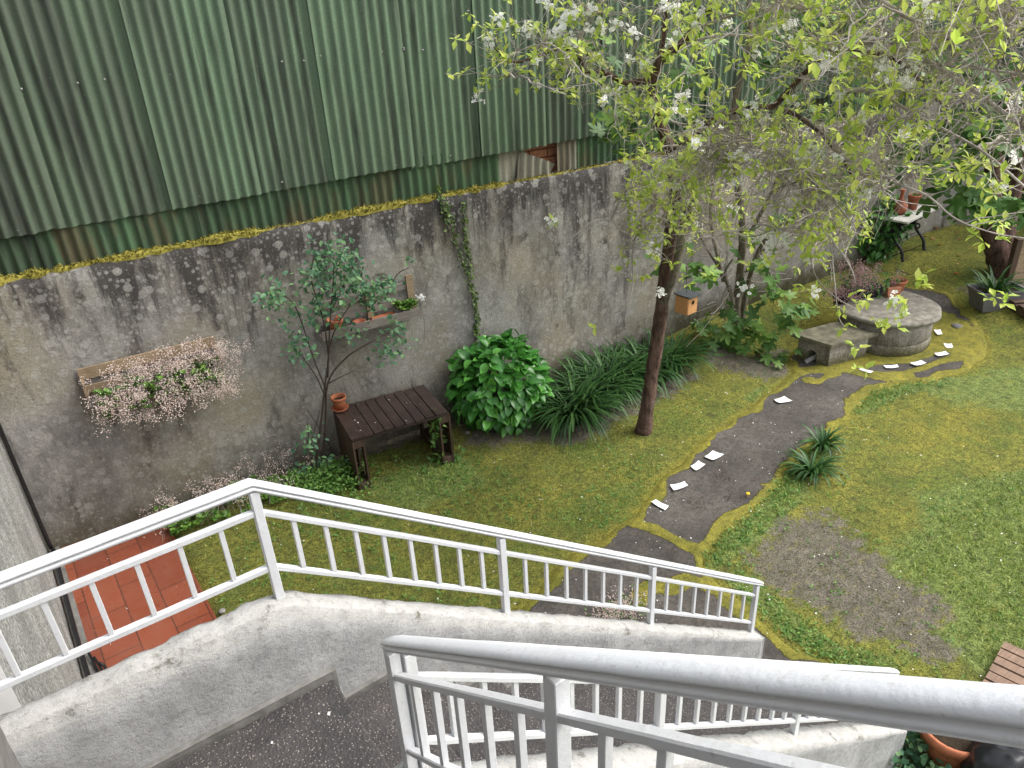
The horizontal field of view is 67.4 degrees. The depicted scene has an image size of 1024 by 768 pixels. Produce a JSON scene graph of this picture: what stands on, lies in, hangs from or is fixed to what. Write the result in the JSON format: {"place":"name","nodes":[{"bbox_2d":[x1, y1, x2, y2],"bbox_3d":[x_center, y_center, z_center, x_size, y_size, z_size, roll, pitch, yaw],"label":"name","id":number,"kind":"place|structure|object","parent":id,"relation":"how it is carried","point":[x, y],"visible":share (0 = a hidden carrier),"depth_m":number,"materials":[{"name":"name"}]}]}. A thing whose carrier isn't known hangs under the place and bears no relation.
{"place":"outdoors","nodes":[
{"label":"outdoors","id":0,"kind":"place"},
{"bbox_2d":[48,528,216,676],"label":"paving","id":1,"kind":"structure","parent":0,"point":[122,591],"depth_m":7.50,"materials":[{"name":"tile"}]},
{"bbox_2d":[174,190,1023,767],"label":"ground","id":2,"kind":"structure","parent":0,"point":[938,442],"depth_m":8.40,"materials":[{"name":"green plant"}]},
{"bbox_2d":[0,423,106,714],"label":"house wall","id":3,"kind":"structure","parent":2,"relation":"on","point":[29,637],"depth_m":5.51,"materials":[{"name":"white paint"}]},
{"bbox_2d":[218,608,225,613],"bbox_3d":[-2.757,2.156,7.298,0.065,0.028,0.070,-9,29,-11],"label":"stone","id":4,"kind":"object","parent":2,"relation":"on","point":[221,610],"visible":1,"depth_m":7.28,"materials":[{"name":"white stone"}]},
{"bbox_2d":[139,445,315,539],"bbox_3d":[-3.222,1.149,8.664,1.978,0.464,0.904,-21,33,-30],"label":"flowering plant","id":5,"kind":"object","parent":2,"relation":"on","point":[203,515],"visible":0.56,"depth_m":8.57,"materials":[{"name":"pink plant"}]},
{"bbox_2d":[251,223,424,482],"bbox_3d":[-1.796,-0.260,8.706,1.913,3.169,0.580,-21,33,-30],"label":"tree","id":6,"kind":"object","parent":2,"relation":"on","point":[365,291],"visible":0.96,"depth_m":8.34,"materials":[{"name":"green plant"}]},
{"bbox_2d":[279,450,396,514],"bbox_3d":[-1.939,1.213,8.695,1.598,0.336,1.134,-21,33,-30],"label":"herb patch","id":7,"kind":"object","parent":2,"relation":"on","point":[329,474],"visible":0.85,"depth_m":8.87,"materials":[{"name":"green plant"}]},
{"bbox_2d":[333,385,454,489],"bbox_3d":[-1.426,0.623,9.284,1.197,0.714,0.816,-16,30,-22],"label":"pallet table","id":8,"kind":"object","parent":2,"relation":"on","point":[352,434],"visible":0.88,"depth_m":9.08,"materials":[{"name":"brown wood"}]},
{"bbox_2d":[330,393,348,412],"bbox_3d":[-2.055,0.227,9.139,0.208,0.180,0.208,-21,33,-30],"label":"flower pot","id":9,"kind":"object","parent":8,"relation":"on","point":[340,405],"visible":1,"depth_m":9.12,"materials":[{"name":"ceramic"}]},
{"bbox_2d":[422,409,467,466],"bbox_3d":[-0.838,0.618,9.262,0.410,0.916,0.496,8,30,21],"label":"sapling","id":10,"kind":"object","parent":2,"relation":"on","point":[434,438],"visible":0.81,"depth_m":9.21,"materials":[{"name":"green plant"}]},
{"bbox_2d":[0,590,906,767],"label":"staircase","id":11,"kind":"structure","parent":2,"relation":"on","point":[244,685],"depth_m":3.25,"materials":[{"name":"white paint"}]},
{"bbox_2d":[0,478,763,691],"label":"stair railing","id":12,"kind":"object","parent":11,"relation":"attached to","point":[53,560],"visible":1,"depth_m":3.14,"materials":[{"name":"white metal"}]},
{"bbox_2d":[400,637,899,767],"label":"stair railing","id":13,"kind":"object","parent":11,"relation":"attached to","point":[409,665],"visible":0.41,"depth_m":3.02,"materials":[{"name":"white metal"}]},
{"bbox_2d":[381,635,1023,767],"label":"stair railing","id":14,"kind":"object","parent":11,"relation":"attached to","point":[988,712],"visible":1,"depth_m":1.05,"materials":[{"name":"white metal"}]},
{"bbox_2d":[445,328,554,437],"bbox_3d":[-0.206,0.119,9.960,1.549,1.696,1.526,-21,33,-30],"label":"hydrangea","id":15,"kind":"object","parent":2,"relation":"on","point":[478,406],"visible":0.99,"depth_m":9.49,"materials":[{"name":"green plant"}]},
{"bbox_2d":[0,99,1015,551],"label":"garden wall","id":16,"kind":"structure","parent":2,"relation":"on","point":[550,293],"depth_m":8.79,"materials":[{"name":"concrete"}]},
{"bbox_2d":[76,336,223,408],"bbox_3d":[-3.700,-0.130,7.935,1.335,0.388,0.160,-18,31,-26],"label":"wall planter","id":17,"kind":"object","parent":16,"relation":"attached to","point":[91,371],"visible":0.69,"depth_m":7.85,"materials":[{"name":"beige wood"}]},
{"bbox_2d":[78,335,253,437],"bbox_3d":[-3.445,-0.030,7.831,1.719,0.779,0.596,-18,32,-26],"label":"flowering plant","id":18,"kind":"object","parent":17,"relation":"in","point":[197,369],"visible":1,"depth_m":7.80,"materials":[{"name":"pink plant"}]},
{"bbox_2d":[315,274,424,341],"bbox_3d":[-1.635,-0.729,9.004,1.283,0.881,0.190,-18,31,-26],"label":"wall planter","id":19,"kind":"object","parent":16,"relation":"attached to","point":[408,286],"visible":0.73,"depth_m":8.96,"materials":[{"name":"brown wood"}]},
{"bbox_2d":[326,316,342,329],"bbox_3d":[-2.017,-0.666,8.784,0.187,0.170,0.187,-21,33,-30],"label":"clay pot","id":20,"kind":"object","parent":19,"relation":"in","point":[336,320],"visible":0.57,"depth_m":8.73,"materials":[{"name":"ceramic"}]},
{"bbox_2d":[352,318,365,323],"bbox_3d":[-1.770,-0.701,8.919,0.160,0.065,0.160,-21,33,-30],"label":"clay pot","id":21,"kind":"object","parent":19,"relation":"in","point":[359,320],"visible":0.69,"depth_m":8.95,"materials":[{"name":"orange ceramic"}]},
{"bbox_2d":[370,311,394,319],"bbox_3d":[-1.509,-0.788,9.038,0.297,0.053,0.118,-18,31,-25],"label":"roof tile","id":22,"kind":"object","parent":19,"relation":"in","point":[382,315],"visible":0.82,"depth_m":9.05,"materials":[{"name":"ceramic"}]},
{"bbox_2d":[391,297,417,309],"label":"succulent","id":23,"kind":"object","parent":19,"relation":"in","point":[406,304],"visible":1,"depth_m":9.10,"materials":[{"name":"green plant"}]},
{"bbox_2d":[415,294,425,305],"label":"flowering plant","id":24,"kind":"object","parent":19,"relation":"in","point":[421,296],"visible":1,"depth_m":9.19,"materials":[{"name":"white plant"}]},
{"bbox_2d":[434,184,480,417],"bbox_3d":[-0.669,-0.731,9.690,0.676,3.591,0.209,-21,33,-30],"label":"ivy","id":25,"kind":"object","parent":16,"relation":"attached to","point":[466,249],"visible":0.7,"depth_m":9.32,"materials":[{"name":"green plant"}]},
{"bbox_2d":[0,0,1023,275],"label":"corrugated shed","id":26,"kind":"structure","parent":16,"relation":"on","point":[132,124],"depth_m":7.72,"materials":[{"name":"metal"}]},
{"bbox_2d":[519,368,629,451],"bbox_3d":[0.763,0.285,9.936,1.555,0.618,1.682,7,30,18],"label":"agapanthus","id":27,"kind":"object","parent":2,"relation":"on","point":[569,418],"visible":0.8,"depth_m":9.74,"materials":[{"name":"green plant"}]},
{"bbox_2d":[545,351,641,422],"bbox_3d":[1.009,0.092,10.272,1.499,0.615,1.557,0,28,5],"label":"agapanthus","id":28,"kind":"object","parent":2,"relation":"on","point":[561,388],"visible":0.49,"depth_m":10.23,"materials":[{"name":"green plant"}]},
{"bbox_2d":[551,342,664,409],"bbox_3d":[1.301,-0.117,10.629,1.624,0.642,1.661,4,29,13],"label":"agapanthus","id":29,"kind":"object","parent":2,"relation":"on","point":[590,358],"visible":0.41,"depth_m":10.66,"materials":[{"name":"green plant"}]},
{"bbox_2d":[193,332,1023,680],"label":"weeds","id":30,"kind":"object","parent":2,"relation":"on","point":[801,638],"visible":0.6,"depth_m":8.22,"materials":[{"name":"green plant"}]},
{"bbox_2d":[580,339,674,401],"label":"agapanthus","id":31,"kind":"object","parent":2,"relation":"on","point":[629,354],"visible":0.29,"depth_m":10.84,"materials":[{"name":"green plant"}]},
{"bbox_2d":[598,332,696,400],"bbox_3d":[1.913,-0.303,10.950,1.430,0.651,1.592,-7,28,-6],"label":"agapanthus","id":32,"kind":"object","parent":2,"relation":"on","point":[670,375],"visible":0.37,"depth_m":10.88,"materials":[{"name":"green plant"}]},
{"bbox_2d":[628,326,718,387],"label":"agapanthus","id":33,"kind":"object","parent":2,"relation":"on","point":[684,351],"visible":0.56,"depth_m":11.11,"materials":[{"name":"green plant"}]},
{"bbox_2d":[445,0,1023,435],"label":"blossom tree","id":34,"kind":"object","parent":2,"relation":"on","point":[721,152],"visible":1,"depth_m":6.21,"materials":[{"name":"green plant"}]},
{"bbox_2d":[673,267,700,315],"bbox_3d":[1.969,-1.051,8.612,0.190,0.530,0.243,-23,34,-33],"label":"birdhouse","id":35,"kind":"object","parent":34,"relation":"hanging from","point":[686,301],"visible":1,"depth_m":8.63,"materials":[{"name":"brown wood"}]},
{"bbox_2d":[571,0,944,368],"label":"fig tree","id":36,"kind":"object","parent":2,"relation":"on","point":[735,312],"visible":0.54,"depth_m":10.58,"materials":[{"name":"green plant"}]},
{"bbox_2d":[777,446,848,487],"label":"agapanthus","id":37,"kind":"object","parent":2,"relation":"on","point":[807,468],"visible":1,"depth_m":8.74,"materials":[{"name":"green plant"}]},
{"bbox_2d":[794,422,849,457],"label":"agapanthus","id":38,"kind":"object","parent":2,"relation":"on","point":[823,440],"visible":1,"depth_m":9.14,"materials":[{"name":"green plant"}]},
{"bbox_2d":[790,321,877,365],"bbox_3d":[4.665,-0.534,11.188,1.076,0.468,0.594,-14,30,-19],"label":"meter box","id":39,"kind":"object","parent":2,"relation":"on","point":[824,345],"visible":0.9,"depth_m":11.04,"materials":[{"name":"concrete"}]},
{"bbox_2d":[833,288,941,356],"bbox_3d":[5.626,-0.907,11.610,1.451,0.635,1.475,-21,33,-30],"label":"stone well","id":40,"kind":"object","parent":2,"relation":"on","point":[921,318],"visible":0.52,"depth_m":11.14,"materials":[{"name":"stone"}]},
{"bbox_2d":[822,278,865,305],"bbox_3d":[4.967,-1.365,11.600,0.779,0.398,0.676,-21,33,-30],"label":"sedum","id":41,"kind":"object","parent":40,"relation":"on","point":[842,295],"visible":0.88,"depth_m":11.54,"materials":[{"name":"pink plant"}]},
{"bbox_2d":[841,281,883,298],"bbox_3d":[5.357,-1.437,11.763,0.560,0.170,0.240,-5,28,-4],"label":"planting trough","id":42,"kind":"object","parent":40,"relation":"on","point":[876,293],"visible":0.54,"depth_m":11.67,"materials":[{"name":"plastic"}]},
{"bbox_2d":[821,259,905,299],"bbox_3d":[5.455,-1.665,11.731,1.045,0.603,1.254,19,35,35],"label":"sedum","id":43,"kind":"object","parent":42,"relation":"in","point":[861,279],"visible":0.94,"depth_m":11.60,"materials":[{"name":"pink plant"}]},
{"bbox_2d":[883,286,901,297],"bbox_3d":[5.798,-1.410,11.708,0.212,0.151,0.144,-5,28,-4],"label":"brick","id":44,"kind":"object","parent":40,"relation":"on","point":[889,290],"visible":0.72,"depth_m":11.66,"materials":[{"name":"orange brick"}]},
{"bbox_2d":[889,277,907,290],"bbox_3d":[5.986,-1.546,11.923,0.264,0.160,0.264,-21,33,-30],"label":"terracotta pot","id":45,"kind":"object","parent":40,"relation":"on","point":[903,282],"visible":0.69,"depth_m":11.87,"materials":[{"name":"ceramic"}]},
{"bbox_2d":[855,194,922,274],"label":"laurel shrub","id":46,"kind":"object","parent":2,"relation":"on","point":[868,250],"visible":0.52,"depth_m":13.26,"materials":[{"name":"green plant"}]},
{"bbox_2d":[871,205,939,261],"bbox_3d":[6.862,-2.663,13.523,1.205,0.760,0.622,-24,35,-34],"label":"marble table","id":47,"kind":"object","parent":2,"relation":"on","point":[912,218],"visible":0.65,"depth_m":13.21,"materials":[{"name":"white stone"}]},
{"bbox_2d":[893,189,907,214],"bbox_3d":[6.657,-3.122,13.148,0.250,0.420,0.247,-21,33,-30],"label":"clay vase","id":48,"kind":"object","parent":47,"relation":"on","point":[902,211],"visible":0.81,"depth_m":13.10,"materials":[{"name":"orange ceramic"}]},
{"bbox_2d":[907,193,921,209],"bbox_3d":[6.993,-3.172,13.378,0.220,0.260,0.220,-21,33,-30],"label":"clay pot","id":49,"kind":"object","parent":47,"relation":"on","point":[913,199],"visible":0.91,"depth_m":13.32,"materials":[{"name":"ceramic"}]},
{"bbox_2d":[890,731,951,767],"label":"ivy","id":50,"kind":"object","parent":2,"relation":"on","point":[913,748],"visible":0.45,"depth_m":5.46,"materials":[{"name":"green plant"}]},
{"bbox_2d":[849,30,1023,279],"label":"old tree","id":51,"kind":"object","parent":2,"relation":"on","point":[997,251],"visible":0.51,"depth_m":11.14,"materials":[{"name":"green plant"}]},
{"bbox_2d":[923,227,960,273],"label":"fallen leaves","id":52,"kind":"object","parent":2,"relation":"on","point":[933,238],"visible":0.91,"depth_m":14.01,"materials":[{"name":"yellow plant"}]},
{"bbox_2d":[919,732,971,767],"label":"terracotta pot","id":53,"kind":"object","parent":2,"relation":"on","point":[951,749],"visible":0.29,"depth_m":5.39,"materials":[{"name":"ceramic"}]},
{"bbox_2d":[951,323,962,328],"bbox_3d":[6.850,-0.891,11.829,0.167,0.072,0.181,-9,29,-11],"label":"stone","id":54,"kind":"object","parent":2,"relation":"on","point":[956,325],"visible":1,"depth_m":11.79,"materials":[{"name":"grey stone"}]},
{"bbox_2d":[960,741,1023,767],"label":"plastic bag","id":55,"kind":"object","parent":2,"relation":"on","point":[985,755],"visible":0.59,"depth_m":5.10,"materials":[{"name":"black plastic"}]},
{"bbox_2d":[966,281,1023,312],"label":"grey planter","id":56,"kind":"object","parent":2,"relation":"on","point":[976,301],"visible":0.53,"depth_m":11.92,"materials":[{"name":"concrete"}]},
{"bbox_2d":[962,264,1023,293],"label":"agapanthus","id":57,"kind":"object","parent":56,"relation":"on","point":[999,286],"visible":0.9,"depth_m":11.91,"materials":[{"name":"green plant"}]},
{"bbox_2d":[983,641,1023,684],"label":"wooden deck","id":58,"kind":"structure","parent":2,"relation":"on","point":[1007,666],"depth_m":6.21,"materials":[{"name":"brown wood"}]},
{"bbox_2d":[1002,105,1023,198],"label":"evergreen bush","id":59,"kind":"object","parent":2,"relation":"on","point":[1010,159],"visible":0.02,"depth_m":15.39,"materials":[{"name":"green plant"}]},
{"bbox_2d":[1004,236,1023,281],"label":"wooden box","id":60,"kind":"object","parent":2,"relation":"on","point":[1016,257],"visible":0.66,"depth_m":12.09,"materials":[{"name":"brown wood"}]},
{"bbox_2d":[1007,299,1023,317],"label":"pallet","id":61,"kind":"object","parent":2,"relation":"on","point":[1019,308],"visible":0.53,"depth_m":11.75,"materials":[{"name":"brown wood"}]},
{"bbox_2d":[520,285,986,723],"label":"path","id":62,"kind":"structure","parent":0,"point":[821,392],"depth_m":8.78,"materials":[{"name":"grey asphalt"}]},
{"bbox_2d":[107,322,1021,765],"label":"fallen petals","id":63,"kind":"object","parent":62,"relation":"on","point":[635,542],"visible":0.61,"depth_m":8.20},
{"bbox_2d":[567,581,656,619],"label":"flowering plant","id":64,"kind":"object","parent":62,"relation":"on","point":[610,613],"visible":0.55,"depth_m":7.01,"materials":[{"name":"pink plant"}]},
{"bbox_2d":[651,499,668,509],"bbox_3d":[1.613,1.305,8.337,0.086,0.011,0.200,-23,34,-32],"label":"paper sheet","id":65,"kind":"object","parent":62,"relation":"on","point":[660,504],"visible":1,"depth_m":8.33,"materials":[{"name":"white paper"}]},
{"bbox_2d":[671,481,687,489],"bbox_3d":[1.879,1.144,8.628,0.194,0.014,0.103,-11,29,-15],"label":"paper sheet","id":66,"kind":"object","parent":62,"relation":"on","point":[678,485],"visible":1,"depth_m":8.63,"materials":[{"name":"white paper"}]},
{"bbox_2d":[691,460,704,469],"bbox_3d":[2.162,0.951,8.957,0.187,0.011,0.105,-25,35,-34],"label":"paper sheet","id":67,"kind":"object","parent":62,"relation":"on","point":[698,464],"visible":1,"depth_m":8.96,"materials":[{"name":"white paper"}]},
{"bbox_2d":[705,451,723,459],"bbox_3d":[2.404,0.847,9.157,0.212,0.011,0.141,-21,33,-30],"label":"paper sheet","id":68,"kind":"object","parent":62,"relation":"on","point":[712,455],"visible":1,"depth_m":9.15,"materials":[{"name":"white paper"}]},
{"bbox_2d":[683,374,813,509],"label":"pebbles","id":69,"kind":"object","parent":62,"relation":"on","point":[729,476],"visible":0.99,"depth_m":8.67,"materials":[{"name":"grey stone"}]},
{"bbox_2d":[514,283,988,661],"bbox_3d":[3.632,0.566,9.328,3.461,0.327,10.716,14,32,29],"label":"moss fuzz","id":70,"kind":"object","parent":62,"relation":"on","point":[799,452],"visible":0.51,"depth_m":9.48,"materials":[{"name":"green plant"}]},
{"bbox_2d":[775,396,791,402],"bbox_3d":[3.598,0.215,10.192,0.188,0.010,0.146,-15,30,-22],"label":"paper sheet","id":71,"kind":"object","parent":62,"relation":"on","point":[783,399],"visible":1,"depth_m":10.21,"materials":[{"name":"white paper"}]},
{"bbox_2d":[884,364,898,367],"bbox_3d":[5.391,-0.249,10.901,0.195,0.012,0.092,-3,28,0],"label":"paper sheet","id":72,"kind":"object","parent":62,"relation":"on","point":[891,366],"visible":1,"depth_m":10.91,"materials":[{"name":"white paper"}]},
{"bbox_2d":[910,360,926,364],"bbox_3d":[5.785,-0.301,10.925,0.201,0.013,0.109,-13,29,-17],"label":"paper sheet","id":73,"kind":"object","parent":62,"relation":"on","point":[920,362],"visible":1,"depth_m":10.93,"materials":[{"name":"white paper"}]},
{"bbox_2d":[934,329,942,334],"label":"paper sheet","id":74,"kind":"object","parent":62,"relation":"on","point":[938,332],"visible":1,"depth_m":11.75,"materials":[{"name":"white paper"}]},
{"bbox_2d":[935,351,949,355],"bbox_3d":[6.211,-0.440,11.093,0.203,0.012,0.097,-10,29,-13],"label":"paper sheet","id":75,"kind":"object","parent":62,"relation":"on","point":[942,353],"visible":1,"depth_m":11.10,"materials":[{"name":"white paper"}]},
{"bbox_2d":[944,343,952,347],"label":"paper sheet","id":76,"kind":"object","parent":62,"relation":"on","point":[948,346],"visible":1,"depth_m":11.37,"materials":[{"name":"white paper"}]}
]}

